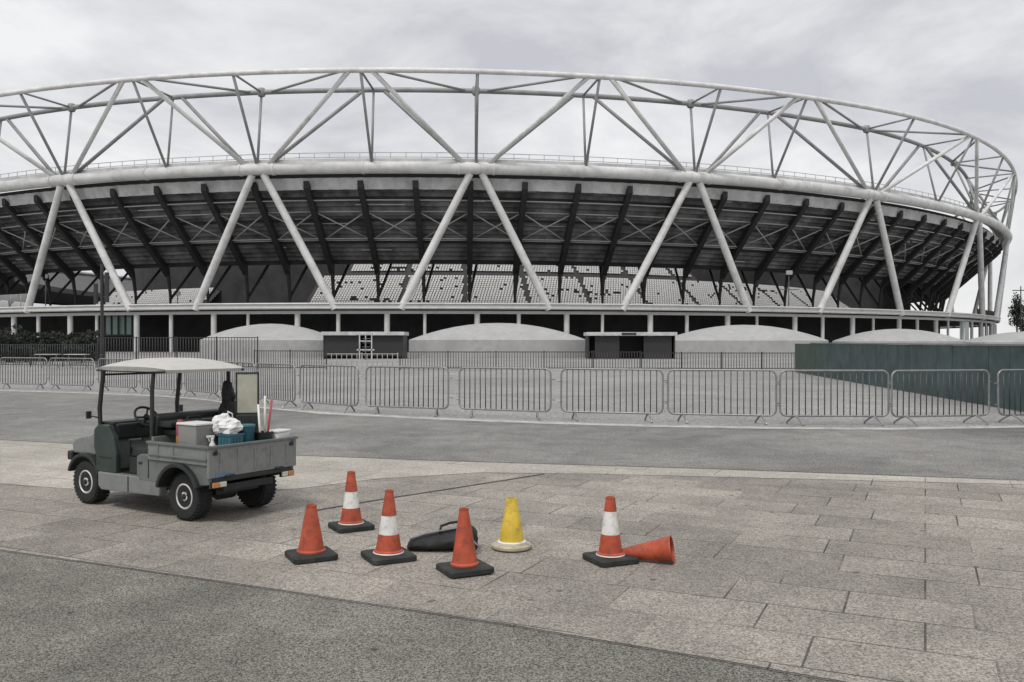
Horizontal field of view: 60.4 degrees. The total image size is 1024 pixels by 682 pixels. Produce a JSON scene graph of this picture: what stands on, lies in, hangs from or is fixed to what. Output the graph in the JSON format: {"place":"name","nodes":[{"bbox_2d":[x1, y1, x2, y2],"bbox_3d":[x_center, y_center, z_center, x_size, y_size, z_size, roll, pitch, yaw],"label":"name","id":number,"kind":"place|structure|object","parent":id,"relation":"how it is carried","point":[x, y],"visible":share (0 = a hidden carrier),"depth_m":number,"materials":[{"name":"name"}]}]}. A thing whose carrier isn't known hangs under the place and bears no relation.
{"place":"outdoors","nodes":[
{"label":"outdoors","id":0,"kind":"place"},
{"bbox_2d":[1,294,24,306],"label":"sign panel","id":1,"kind":"object","parent":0,"point":[14,300],"visible":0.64,"depth_m":144.58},
{"bbox_2d":[0,551,832,681],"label":"apron","id":2,"kind":"object","parent":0,"point":[66,621],"visible":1,"depth_m":4.94,"materials":[{"name":"grey asphalt"}]},
{"bbox_2d":[3,550,845,681],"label":"apron joint","id":3,"kind":"object","parent":2,"relation":"on","point":[461,617],"visible":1,"depth_m":5.30,"materials":[{"name":"grey concrete"}]},
{"bbox_2d":[0,472,1023,681],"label":"paving","id":4,"kind":"structure","parent":0,"point":[869,581],"depth_m":6.85,"materials":[{"name":"grey stone"}]},
{"bbox_2d":[67,358,297,520],"bbox_3d":[-3.457,0.931,9.065,2.417,1.516,1.140,0,0,33],"label":"utility cart","id":5,"kind":"object","parent":4,"relation":"on","point":[140,454],"visible":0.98,"depth_m":8.64,"materials":[{"name":"metal"}]},
{"bbox_2d":[176,419,182,442],"bbox_3d":[-3.200,0.949,8.482,0.074,0.388,0.074,0,0,33],"label":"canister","id":6,"kind":"object","parent":5,"relation":"on","point":[180,420],"visible":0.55,"depth_m":8.45,"materials":[{"name":"red plastic"}]},
{"bbox_2d":[158,415,212,435],"bbox_3d":[-3.208,0.832,8.785,0.220,0.182,0.620,0,0,33],"label":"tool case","id":7,"kind":"object","parent":5,"relation":"on","point":[171,425],"visible":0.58,"depth_m":8.59,"materials":[{"name":"plastic"}]},
{"bbox_2d":[176,421,214,445],"bbox_3d":[-3.032,0.962,8.457,0.295,0.363,0.240,0,0,33],"label":"storage box","id":8,"kind":"object","parent":5,"relation":"on","point":[194,432],"visible":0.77,"depth_m":8.37,"materials":[{"name":"grey plastic"}]},
{"bbox_2d":[206,435,215,445],"bbox_3d":[-2.867,1.022,8.387,0.090,0.243,0.067,0,0,-27],"label":"spray bottle","id":9,"kind":"object","parent":5,"relation":"on","point":[212,442],"visible":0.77,"depth_m":8.38,"materials":[{"name":"white plastic"}]},
{"bbox_2d":[218,380,234,417],"bbox_3d":[-2.932,0.782,9.128,0.223,0.749,0.224,0,0,33],"label":"refuse bag","id":10,"kind":"object","parent":5,"relation":"on","point":[228,398],"visible":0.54,"depth_m":9.09,"materials":[{"name":"black plastic"}]},
{"bbox_2d":[217,432,244,444],"bbox_3d":[-2.693,1.013,8.429,0.192,0.260,0.184,0,0,30],"label":"crate","id":11,"kind":"object","parent":5,"relation":"on","point":[223,439],"visible":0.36,"depth_m":8.37,"materials":[{"name":"teal plastic"}]},
{"bbox_2d":[212,411,242,434],"bbox_3d":[-2.743,0.791,8.454,0.303,0.247,0.221,0,0,33],"label":"white bag","id":12,"kind":"object","parent":11,"relation":"on","point":[224,423],"visible":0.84,"depth_m":8.39,"materials":[{"name":"white plastic"}]},
{"bbox_2d":[235,372,258,440],"bbox_3d":[-2.715,0.727,9.031,0.232,0.813,0.100,0,0,-14],"label":"folded board","id":13,"kind":"object","parent":5,"relation":"on","point":[246,393],"visible":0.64,"depth_m":9.00,"materials":[{"name":"plastic"}]},
{"bbox_2d":[240,424,255,441],"bbox_3d":[-2.584,0.974,8.561,0.172,0.338,0.172,0,0,33],"label":"bucket","id":14,"kind":"object","parent":5,"relation":"on","point":[248,430],"visible":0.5,"depth_m":8.50,"materials":[{"name":"teal plastic"}]},
{"bbox_2d":[254,431,272,440],"bbox_3d":[-2.450,1.018,8.677,0.186,0.250,0.186,0,0,33],"label":"bucket","id":15,"kind":"object","parent":5,"relation":"on","point":[261,435],"visible":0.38,"depth_m":8.60,"materials":[{"name":"plastic"}]},
{"bbox_2d":[257,404,260,431],"bbox_3d":[-2.473,0.868,8.656,0.046,0.491,0.110,0,0,33],"label":"broom","id":16,"kind":"object","parent":15,"relation":"in","point":[258,412],"visible":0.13,"depth_m":8.64,"materials":[{"name":"white plastic"}]},
{"bbox_2d":[264,396,265,431],"bbox_3d":[-2.452,0.828,8.708,0.046,0.571,0.110,0,0,33],"label":"broom","id":17,"kind":"object","parent":15,"relation":"in","point":[264,413],"visible":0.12,"depth_m":8.71,"materials":[{"name":"brown wood"}]},
{"bbox_2d":[267,400,272,431],"bbox_3d":[-2.416,0.847,8.670,0.056,0.531,0.116,0,0,33],"label":"broom","id":18,"kind":"object","parent":15,"relation":"in","point":[269,417],"visible":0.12,"depth_m":8.69,"materials":[{"name":"red plastic"}]},
{"bbox_2d":[266,428,290,438],"bbox_3d":[-2.340,1.016,8.820,0.150,0.255,0.210,0,0,23],"label":"tub","id":19,"kind":"object","parent":5,"relation":"on","point":[279,433],"visible":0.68,"depth_m":8.75,"materials":[{"name":"white plastic"}]},
{"bbox_2d":[285,504,337,563],"bbox_3d":[-1.566,1.481,6.862,0.345,0.405,0.345,0,0,-28],"label":"traffic cone","id":20,"kind":"object","parent":4,"relation":"on","point":[311,548],"visible":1,"depth_m":6.79,"materials":[{"name":"orange plastic"}]},
{"bbox_2d":[328,471,374,532],"bbox_3d":[-1.451,1.431,7.941,0.340,0.505,0.340,0,0,-30],"label":"traffic cone","id":21,"kind":"object","parent":4,"relation":"on","point":[351,520],"visible":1,"depth_m":7.88,"materials":[{"name":"orange plastic"}]},
{"bbox_2d":[360,489,416,564],"bbox_3d":[-0.960,1.422,6.837,0.355,0.529,0.355,0,0,-27],"label":"traffic cone","id":22,"kind":"object","parent":4,"relation":"on","point":[389,549],"visible":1,"depth_m":6.77,"materials":[{"name":"orange plastic"},{"name":"white reflective sheeting"},{"name":"black rubber"}]},
{"bbox_2d":[317,474,540,509],"bbox_3d":[-0.806,1.683,9.951,0.060,0.001,3.430,0,0,44],"label":"paving joint","id":23,"kind":"object","parent":4,"relation":"on","point":[431,491],"visible":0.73,"depth_m":9.91,"materials":[{"name":"grey concrete"}]},
{"bbox_2d":[407,520,480,552],"bbox_3d":[-0.554,1.570,7.119,0.596,0.226,0.349,0,0,-4],"label":"black bag","id":24,"kind":"object","parent":4,"relation":"on","point":[440,538],"visible":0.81,"depth_m":7.06,"materials":[{"name":"fabric"}]},
{"bbox_2d":[436,507,493,577],"bbox_3d":[-0.347,1.458,6.460,0.345,0.461,0.346,0,0,-25],"label":"traffic cone","id":25,"kind":"object","parent":4,"relation":"on","point":[465,562],"visible":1,"depth_m":6.40,"materials":[{"name":"orange plastic"},{"name":"black rubber"}]},
{"bbox_2d":[491,497,531,551],"bbox_3d":[-0.003,1.482,7.178,0.330,0.403,0.330,0,0,0],"label":"traffic cone","id":26,"kind":"object","parent":4,"relation":"on","point":[511,539],"visible":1,"depth_m":7.11,"materials":[{"name":"yellow plastic"}]},
{"bbox_2d":[0,440,1023,490],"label":"pale band","id":27,"kind":"object","parent":4,"relation":"on","point":[40,464],"visible":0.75,"depth_m":11.47,"materials":[{"name":"grey concrete"}]},
{"bbox_2d":[582,496,638,566],"bbox_3d":[0.756,1.441,6.763,0.335,0.485,0.335,0,0,-24],"label":"traffic cone","id":28,"kind":"object","parent":4,"relation":"on","point":[609,552],"visible":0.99,"depth_m":6.70,"materials":[{"name":"orange plastic"},{"name":"white reflective sheeting"},{"name":"black rubber"}]},
{"bbox_2d":[622,535,674,562],"bbox_3d":[1.036,1.582,6.749,0.417,0.203,0.204,0,0,17],"label":"fallen cone","id":29,"kind":"object","parent":4,"relation":"on","point":[661,549],"visible":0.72,"depth_m":6.68,"materials":[{"name":"orange plastic"}]},
{"bbox_2d":[0,391,1023,479],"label":"road","id":30,"kind":"structure","parent":0,"point":[987,453],"depth_m":14.85,"materials":[{"name":"grey asphalt"}]},
{"bbox_2d":[0,390,1023,429],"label":"edge line","id":31,"kind":"object","parent":30,"relation":"on","point":[638,425],"visible":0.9,"depth_m":17.83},
{"bbox_2d":[14,440,1013,479],"bbox_3d":[-2.121,1.683,12.874,17.218,0.001,0.437,0,0,16],"label":"curb","id":32,"kind":"object","parent":30,"relation":"on","point":[634,466],"visible":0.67,"depth_m":11.80,"materials":[{"name":"grey concrete"}]},
{"bbox_2d":[0,351,1023,429],"bbox_3d":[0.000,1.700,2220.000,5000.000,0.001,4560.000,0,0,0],"label":"ground","id":33,"kind":"structure","parent":0,"point":[556,413],"depth_m":29.62,"materials":[{"name":"grey concrete"}]},
{"bbox_2d":[0,324,32,362],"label":"shrub","id":34,"kind":"object","parent":33,"relation":"on","point":[13,338],"visible":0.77,"depth_m":69.51,"materials":[{"name":"green plant"}]},
{"bbox_2d":[0,357,48,388],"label":"crowd barrier","id":35,"kind":"object","parent":33,"relation":"on","point":[32,383],"visible":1,"depth_m":31.23,"materials":[{"name":"metal"}]},
{"bbox_2d":[27,330,67,360],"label":"shrub","id":36,"kind":"object","parent":33,"relation":"on","point":[52,339],"visible":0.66,"depth_m":73.60,"materials":[{"name":"green plant"}]},
{"bbox_2d":[34,354,61,368],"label":"trestle table","id":37,"kind":"object","parent":33,"relation":"on","point":[48,354],"visible":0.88,"depth_m":54.40,"materials":[{"name":"metal"}]},
{"bbox_2d":[0,344,96,366],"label":"tall railing","id":38,"kind":"object","parent":33,"relation":"on","point":[30,354],"visible":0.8,"depth_m":58.14,"materials":[{"name":"grey metal"}]},
{"bbox_2d":[0,329,106,360],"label":"hedge","id":39,"kind":"object","parent":33,"relation":"on","point":[32,339],"visible":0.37,"depth_m":75.07,"materials":[{"name":"green plant"}]},
{"bbox_2d":[47,358,96,390],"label":"crowd barrier","id":40,"kind":"object","parent":33,"relation":"on","point":[69,384],"visible":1,"depth_m":30.31,"materials":[{"name":"metal"}]},
{"bbox_2d":[63,354,89,368],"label":"trestle table","id":41,"kind":"object","parent":33,"relation":"on","point":[76,354],"visible":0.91,"depth_m":54.30,"materials":[{"name":"metal"}]},
{"bbox_2d":[61,334,99,361],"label":"shrub","id":42,"kind":"object","parent":33,"relation":"on","point":[89,339],"visible":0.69,"depth_m":69.78,"materials":[{"name":"green plant"}]},
{"bbox_2d":[94,264,108,366],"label":"lamp post","id":43,"kind":"object","parent":33,"relation":"on","point":[104,287],"visible":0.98,"depth_m":55.92,"materials":[{"name":"black metal"}]},
{"bbox_2d":[96,358,136,392],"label":"crowd barrier","id":44,"kind":"object","parent":33,"relation":"on","point":[118,359],"visible":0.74,"depth_m":29.26,"materials":[{"name":"metal"}]},
{"bbox_2d":[138,373,181,395],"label":"crowd barrier","id":45,"kind":"object","parent":33,"relation":"on","point":[147,388],"visible":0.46,"depth_m":27.99,"materials":[{"name":"metal"}]},
{"bbox_2d":[97,336,257,368],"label":"tall railing","id":46,"kind":"object","parent":33,"relation":"on","point":[216,337],"visible":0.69,"depth_m":54.96,"materials":[{"name":"grey metal"}]},
{"bbox_2d":[182,372,219,398],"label":"crowd barrier","id":47,"kind":"object","parent":33,"relation":"on","point":[203,391],"visible":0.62,"depth_m":26.29,"materials":[{"name":"metal"}]},
{"bbox_2d":[218,361,257,399],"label":"crowd barrier","id":48,"kind":"object","parent":33,"relation":"on","point":[221,374],"visible":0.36,"depth_m":25.01,"materials":[{"name":"metal"}]},
{"bbox_2d":[200,324,322,357],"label":"mound","id":49,"kind":"object","parent":33,"relation":"on","point":[294,339],"visible":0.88,"depth_m":90.53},
{"bbox_2d":[256,363,298,407],"bbox_3d":[-6.180,1.138,22.983,0.513,1.117,2.324,-1,1,-41],"label":"crowd barrier","id":50,"kind":"object","parent":33,"relation":"on","point":[274,398],"visible":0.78,"depth_m":22.83,"materials":[{"name":"metal"}]},
{"bbox_2d":[254,350,326,368],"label":"railing","id":51,"kind":"object","parent":33,"relation":"on","point":[290,367],"visible":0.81,"depth_m":52.49,"materials":[{"name":"grey metal"}]},
{"bbox_2d":[297,364,362,412],"bbox_3d":[-4.456,1.138,21.370,2.324,1.117,0.513,0,-1,39],"label":"crowd barrier","id":52,"kind":"object","parent":33,"relation":"on","point":[329,403],"visible":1,"depth_m":21.34,"materials":[{"name":"metal"}]},
{"bbox_2d":[331,353,397,368],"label":"railing","id":53,"kind":"object","parent":33,"relation":"on","point":[361,366],"visible":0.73,"depth_m":53.98,"materials":[{"name":"grey metal"}]},
{"bbox_2d":[321,332,408,358],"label":"cabin","id":54,"kind":"object","parent":33,"relation":"on","point":[347,343],"visible":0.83,"depth_m":84.03,"materials":[{"name":"grey metal"}]},
{"bbox_2d":[355,332,375,359],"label":"scaffold tower","id":55,"kind":"structure","parent":33,"relation":"on","point":[365,341],"depth_m":79.95,"materials":[{"name":"metal"}]},
{"bbox_2d":[363,366,452,416],"bbox_3d":[-2.416,1.138,20.206,2.324,1.117,0.513,0,-1,23],"label":"crowd barrier","id":56,"kind":"object","parent":33,"relation":"on","point":[403,406],"visible":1,"depth_m":20.20,"materials":[{"name":"metal"}]},
{"bbox_2d":[399,351,592,369],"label":"railing","id":57,"kind":"object","parent":33,"relation":"on","point":[498,359],"visible":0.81,"depth_m":51.48,"materials":[{"name":"grey metal"}]},
{"bbox_2d":[409,323,584,357],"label":"mound","id":58,"kind":"object","parent":33,"relation":"on","point":[503,338],"visible":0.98,"depth_m":88.49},
{"bbox_2d":[456,367,554,419],"bbox_3d":[-0.164,1.138,19.379,2.324,1.117,0.513,0,0,22],"label":"crowd barrier","id":59,"kind":"object","parent":33,"relation":"on","point":[506,409],"visible":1,"depth_m":19.35,"materials":[{"name":"metal"}]},
{"bbox_2d":[0,67,1017,351],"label":"stadium","id":60,"kind":"object","parent":33,"relation":"on","point":[416,247],"visible":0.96,"depth_m":140.17,"materials":[{"name":"white paint"}]},
{"bbox_2d":[41,274,48,305],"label":"floodlight","id":61,"kind":"object","parent":60,"relation":"on","point":[46,275],"visible":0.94,"depth_m":157.92,"materials":[{"name":"grey metal"}]},
{"bbox_2d":[174,291,180,303],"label":"floodlight","id":62,"kind":"object","parent":60,"relation":"on","point":[178,293],"visible":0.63,"depth_m":151.63,"materials":[{"name":"grey metal"}]},
{"bbox_2d":[778,270,798,305],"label":"floodlight","id":63,"kind":"object","parent":60,"relation":"on","point":[789,272],"visible":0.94,"depth_m":151.93,"materials":[{"name":"grey metal"}]},
{"bbox_2d":[977,309,994,315],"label":"podium railing","id":64,"kind":"object","parent":60,"relation":"attached to","point":[987,312],"visible":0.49,"depth_m":193.91,"materials":[{"name":"grey metal"}]},
{"bbox_2d":[558,368,666,422],"bbox_3d":[2.115,1.138,18.676,2.324,1.117,0.513,0,-1,15],"label":"crowd barrier","id":65,"kind":"object","parent":33,"relation":"on","point":[608,412],"visible":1,"depth_m":18.66,"materials":[{"name":"metal"}]},
{"bbox_2d":[593,351,640,368],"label":"railing","id":66,"kind":"object","parent":33,"relation":"on","point":[615,360],"visible":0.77,"depth_m":51.19,"materials":[{"name":"grey metal"}]},
{"bbox_2d":[584,332,676,358],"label":"cabin","id":67,"kind":"object","parent":33,"relation":"on","point":[631,343],"visible":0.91,"depth_m":84.04,"materials":[{"name":"grey metal"}]},
{"bbox_2d":[595,336,618,358],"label":"door leaf","id":68,"kind":"structure","parent":67,"relation":"in","point":[609,344],"depth_m":84.05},
{"bbox_2d":[644,336,671,358],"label":"door leaf","id":69,"kind":"structure","parent":67,"relation":"in","point":[652,344],"depth_m":84.05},
{"bbox_2d":[641,352,794,368],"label":"railing","id":70,"kind":"object","parent":33,"relation":"on","point":[714,362],"visible":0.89,"depth_m":50.75,"materials":[{"name":"grey metal"}]},
{"bbox_2d":[665,369,778,424],"bbox_3d":[4.329,1.138,18.149,2.324,1.117,0.513,0,-1,13],"label":"crowd barrier","id":71,"kind":"object","parent":33,"relation":"on","point":[724,414],"visible":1,"depth_m":18.13,"materials":[{"name":"metal"}]},
{"bbox_2d":[675,325,828,356],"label":"mound","id":72,"kind":"object","parent":33,"relation":"on","point":[732,340],"visible":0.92,"depth_m":92.50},
{"bbox_2d":[776,370,890,425],"bbox_3d":[6.535,1.138,17.822,2.324,1.117,0.513,0,0,2],"label":"crowd barrier","id":73,"kind":"object","parent":33,"relation":"on","point":[875,416],"visible":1,"depth_m":17.81,"materials":[{"name":"metal"}]},
{"bbox_2d":[832,329,965,344],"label":"mound","id":74,"kind":"object","parent":33,"relation":"on","point":[898,336],"visible":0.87,"depth_m":113.41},
{"bbox_2d":[795,343,1023,411],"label":"hoarding","id":75,"kind":"object","parent":33,"relation":"on","point":[890,358],"visible":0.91,"depth_m":27.20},
{"bbox_2d":[888,369,990,425],"bbox_3d":[8.719,1.138,17.874,2.324,1.117,0.513,0,1,-9],"label":"crowd barrier","id":76,"kind":"object","parent":33,"relation":"on","point":[971,415],"visible":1,"depth_m":17.86,"materials":[{"name":"metal"}]},
{"bbox_2d":[965,332,1023,345],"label":"mound","id":77,"kind":"object","parent":33,"relation":"on","point":[1011,338],"visible":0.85,"depth_m":122.28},
{"bbox_2d":[994,369,1023,423],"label":"crowd barrier","id":78,"kind":"object","parent":33,"relation":"on","point":[1015,415],"visible":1,"depth_m":18.11,"materials":[{"name":"metal"}]},
{"bbox_2d":[1007,292,1023,331],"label":"tree","id":79,"kind":"object","parent":33,"relation":"on","point":[1014,310],"visible":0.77,"depth_m":184.53,"materials":[{"name":"green plant"}]},
{"bbox_2d":[1012,286,1023,331],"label":"signal mast","id":80,"kind":"object","parent":33,"relation":"on","point":[1020,290],"visible":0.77,"depth_m":169.92,"materials":[{"name":"grey metal"}]},
{"bbox_2d":[1015,310,1023,330],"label":"tree","id":81,"kind":"object","parent":33,"relation":"on","point":[1019,321],"visible":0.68,"depth_m":176.30,"materials":[{"name":"green plant"}]},
{"bbox_2d":[0,0,1023,338],"label":"sky","id":82,"kind":"structure","parent":0,"point":[956,63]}
]}

